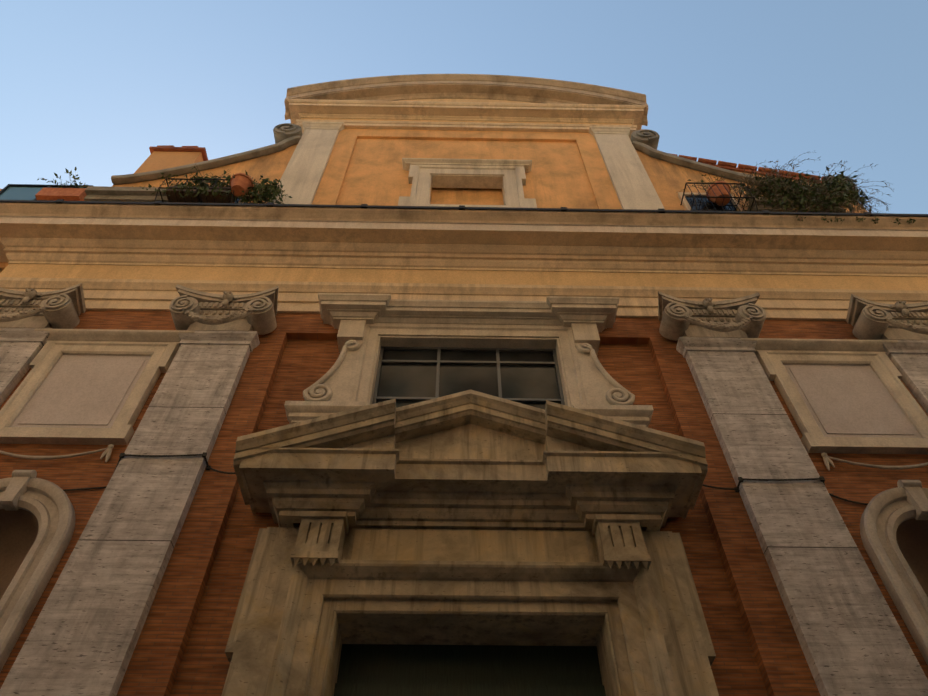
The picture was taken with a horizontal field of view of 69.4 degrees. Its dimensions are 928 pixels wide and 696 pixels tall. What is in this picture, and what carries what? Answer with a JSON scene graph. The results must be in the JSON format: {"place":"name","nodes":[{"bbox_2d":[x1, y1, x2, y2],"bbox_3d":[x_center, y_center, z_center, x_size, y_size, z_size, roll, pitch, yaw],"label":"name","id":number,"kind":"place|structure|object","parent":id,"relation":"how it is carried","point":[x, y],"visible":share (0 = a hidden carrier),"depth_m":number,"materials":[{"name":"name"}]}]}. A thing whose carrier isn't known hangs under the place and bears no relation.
{"place":"outdoors","nodes":[
{"label":"outdoors","id":0,"kind":"place"},
{"bbox_2d":[0,189,8,272],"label":"neighbour building","id":1,"kind":"structure","parent":0,"point":[3,265],"depth_m":10.71,"materials":[{"name":"paint"}]},
{"bbox_2d":[0,187,65,199],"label":"neighbour glass","id":2,"kind":"object","parent":1,"relation":"on","point":[19,193],"visible":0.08,"depth_m":12.80,"materials":[{"name":"teal glass"}]},
{"bbox_2d":[0,184,92,199],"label":"awning edge","id":3,"kind":"object","parent":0,"point":[20,185],"visible":0.31,"depth_m":13.03,"materials":[{"name":"black metal"}]},
{"bbox_2d":[112,144,761,210],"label":"church wing walls","id":4,"kind":"structure","parent":0,"point":[668,180],"depth_m":13.29,"materials":[{"name":"orange paint"}]},
{"bbox_2d":[0,202,927,320],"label":"church entablature mouldings","id":5,"kind":"object","parent":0,"point":[375,238],"visible":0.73,"depth_m":10.48,"materials":[{"name":"beige stone"}]},
{"bbox_2d":[0,328,927,695],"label":"pilasters","id":6,"kind":"object","parent":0,"point":[92,618],"visible":0.88,"depth_m":6.62,"materials":[{"name":"grey stone"}]},
{"bbox_2d":[0,310,927,695],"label":"brick wall","id":7,"kind":"structure","parent":0,"point":[182,642],"depth_m":6.94,"materials":[{"name":"red brick"}]},
{"bbox_2d":[0,328,927,453],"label":"panel frames","id":8,"kind":"structure","parent":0,"point":[162,347],"depth_m":8.40,"materials":[{"name":"beige stone"}]},
{"bbox_2d":[0,283,927,340],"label":"column capitals","id":9,"kind":"object","parent":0,"point":[741,317],"visible":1,"depth_m":9.06,"materials":[{"name":"beige stone"}]},
{"bbox_2d":[0,470,927,671],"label":"church niche frames","id":10,"kind":"structure","parent":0,"point":[884,516],"depth_m":6.49,"materials":[{"name":"beige stone"}]},
{"bbox_2d":[0,264,927,290],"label":"church frieze","id":11,"kind":"object","parent":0,"point":[451,276],"visible":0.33,"depth_m":10.28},
{"bbox_2d":[0,199,927,215],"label":"gutter","id":12,"kind":"object","parent":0,"point":[460,207],"visible":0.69,"depth_m":10.61,"materials":[{"name":"black metal"}]},
{"bbox_2d":[0,444,927,470],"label":"church panel festoons","id":13,"kind":"object","parent":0,"point":[107,452],"visible":0.98,"depth_m":7.38,"materials":[{"name":"beige stone"}]},
{"bbox_2d":[0,0,927,213],"label":"sky","id":14,"kind":"structure","parent":0,"point":[89,86],"materials":[{"name":"blue"}]},
{"bbox_2d":[11,355,921,437],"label":"wall panels","id":15,"kind":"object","parent":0,"point":[83,391],"depth_m":8.16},
{"bbox_2d":[287,99,645,139],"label":"church attic mouldings","id":16,"kind":"object","parent":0,"point":[299,109],"visible":0.48,"depth_m":15.29,"materials":[{"name":"beige stone"}]},
{"bbox_2d":[301,99,631,124],"bbox_3d":[0.058,-5.363,15.956,7.900,1.730,0.570,1,-51,-1],"label":"church attic frieze","id":17,"kind":"object","parent":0,"point":[469,100],"visible":0.17,"depth_m":15.32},
{"bbox_2d":[312,129,621,208],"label":"gable wall","id":18,"kind":"structure","parent":0,"point":[568,169],"depth_m":13.66,"materials":[{"name":"orange paint"}]},
{"bbox_2d":[270,121,664,209],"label":"pilasters","id":19,"kind":"object","parent":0,"point":[302,175],"visible":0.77,"depth_m":13.38,"materials":[{"name":"beige stone"}]},
{"bbox_2d":[398,158,536,207],"bbox_3d":[0.061,-2.976,12.726,2.600,2.055,0.405,1,-51,-1],"label":"window frame","id":20,"kind":"object","parent":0,"point":[427,175],"visible":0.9,"depth_m":13.17,"materials":[{"name":"beige stone"}]},
{"bbox_2d":[284,293,653,426],"bbox_3d":[0.062,0.304,8.572,4.340,2.360,0.755,1,-51,-1],"label":"window surround","id":21,"kind":"object","parent":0,"point":[567,328],"visible":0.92,"depth_m":9.14,"materials":[{"name":"beige stone"}]},
{"bbox_2d":[372,346,564,404],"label":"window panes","id":22,"kind":"structure","parent":21,"relation":"in","point":[497,362],"depth_m":8.97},
{"bbox_2d":[376,350,560,409],"bbox_3d":[0.059,0.525,8.629,2.400,1.570,0.020,1,-51,-1],"label":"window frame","id":23,"kind":"object","parent":22,"relation":"in","point":[517,381],"visible":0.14,"depth_m":8.80,"materials":[{"name":"black glass"}]},
{"bbox_2d":[685,196,736,210],"bbox_3d":[4.561,-2.499,12.247,0.850,1.100,0.060,1,-51,-1],"label":"window glass","id":24,"kind":"object","parent":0,"point":[710,208],"visible":0.07,"depth_m":12.33,"materials":[{"name":"glass"}]},
{"bbox_2d":[684,193,740,210],"bbox_3d":[4.562,-2.545,12.178,0.868,1.150,0.017,1,-51,-1],"label":"wing window grille","id":25,"kind":"object","parent":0,"point":[709,205],"visible":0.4,"depth_m":12.25,"materials":[{"name":"black metal"}]},
{"bbox_2d":[735,171,867,212],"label":"roof tiles","id":26,"kind":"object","parent":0,"point":[855,206],"depth_m":13.40,"materials":[{"name":"red tile"}]},
{"bbox_2d":[823,176,855,185],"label":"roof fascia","id":27,"kind":"structure","parent":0,"point":[825,177],"depth_m":14.10,"materials":[{"name":"brown"}]},
{"bbox_3d":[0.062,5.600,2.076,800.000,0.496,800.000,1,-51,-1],"label":"ground","id":28,"kind":"structure","parent":0,"visible":0},
{"bbox_3d":[0.493,9.046,15.870,14.350,16.600,21.300,1,-51,-1],"label":"church","id":29,"kind":"object","parent":28,"relation":"on","visible":0},
{"bbox_2d":[63,452,235,490],"bbox_3d":[-4.610,1.346,7.082,4.753,0.578,0.150,1,-51,-1],"label":"cable","id":30,"kind":"object","parent":29,"relation":"attached to","point":[204,455],"visible":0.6,"depth_m":7.23,"materials":[{"name":"black plastic"}]},
{"bbox_2d":[134,151,202,173],"bbox_3d":[-6.493,-3.130,14.149,1.080,3.250,0.750,1,-51,-1],"label":"chimney stack","id":31,"kind":"object","parent":29,"relation":"on","point":[157,160],"visible":0.14,"depth_m":14.82,"materials":[{"name":"orange paint"}]},
{"bbox_2d":[149,145,207,160],"bbox_3d":[-6.493,-4.226,15.502,1.240,0.231,0.910,1,-51,-1],"label":"chimney cap","id":32,"kind":"object","parent":31,"relation":"on","point":[168,148],"visible":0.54,"depth_m":15.16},
{"bbox_2d":[35,173,730,205],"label":"flower pots","id":33,"kind":"object","parent":29,"relation":"on","point":[240,183],"visible":0.58,"depth_m":12.21,"materials":[{"name":"ceramic"}]},
{"bbox_2d":[154,178,757,210],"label":"iron roof racks","id":34,"kind":"object","parent":29,"relation":"on","point":[687,183],"visible":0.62,"depth_m":11.77,"materials":[{"name":"black metal"}]},
{"bbox_2d":[166,186,235,202],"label":"roof terrace planter boxes","id":35,"kind":"object","parent":34,"relation":"on","point":[202,197],"visible":0.54,"depth_m":11.74,"materials":[{"name":"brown wood"}]},
{"bbox_2d":[0,509,927,599],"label":"church niche interiors","id":36,"kind":"object","parent":29,"relation":"attached to","point":[18,531],"visible":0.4,"depth_m":6.90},
{"bbox_2d":[84,123,844,212],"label":"church wing copings","id":37,"kind":"object","parent":29,"relation":"attached to","point":[287,135],"visible":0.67,"depth_m":13.26,"materials":[{"name":"beige stone"}]},
{"bbox_2d":[284,74,647,125],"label":"curved pediment","id":38,"kind":"structure","parent":29,"relation":"attached to","point":[462,86],"depth_m":16.23,"materials":[{"name":"beige stone"}]},
{"bbox_2d":[41,156,890,212],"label":"plant stems","id":39,"kind":"object","parent":29,"relation":"on","point":[252,202],"visible":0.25,"depth_m":11.86,"materials":[{"name":"brown"}]},
{"bbox_2d":[334,644,605,695],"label":"church door leaves","id":40,"kind":"object","parent":29,"relation":"attached to","point":[429,670],"visible":1,"depth_m":6.13,"materials":[{"name":"green wood"}]},
{"bbox_2d":[221,390,718,695],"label":"door surround","id":41,"kind":"object","parent":29,"relation":"attached to","point":[314,597],"visible":1,"depth_m":6.45,"materials":[{"name":"stone"}]},
{"bbox_2d":[351,530,589,561],"bbox_3d":[0.063,1.929,6.459,2.260,0.380,0.021,1,-51,-1],"label":"frieze panel","id":42,"kind":"object","parent":41,"relation":"attached to","point":[429,545],"visible":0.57,"depth_m":6.46,"materials":[{"name":"beige stone"}]},
{"bbox_2d":[37,126,915,224],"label":"plants","id":43,"kind":"object","parent":29,"relation":"attached to","point":[274,189],"visible":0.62,"depth_m":11.86,"materials":[{"name":"green plant"}]},
{"bbox_2d":[677,192,742,210],"bbox_3d":[4.561,-2.514,12.235,1.010,1.260,0.080,1,-51,-1],"label":"window frame","id":44,"kind":"object","parent":29,"relation":"attached to","point":[685,204],"visible":0.29,"depth_m":12.50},
{"bbox_2d":[669,153,823,182],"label":"roof tiles","id":45,"kind":"object","parent":29,"relation":"attached to","point":[730,166],"visible":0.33,"depth_m":14.63,"materials":[{"name":"tile"}]},
{"bbox_2d":[702,476,867,504],"bbox_3d":[5.361,1.551,7.101,6.004,0.326,0.150,1,-51,-1],"label":"cable","id":46,"kind":"object","parent":29,"relation":"attached to","point":[820,478],"visible":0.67,"depth_m":7.12,"materials":[{"name":"black plastic"}]},
{"bbox_2d":[729,151,891,212],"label":"roof terrace plants","id":47,"kind":"object","parent":29,"relation":"on","point":[796,192],"visible":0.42,"depth_m":11.86,"materials":[{"name":"green plant"}]}
]}

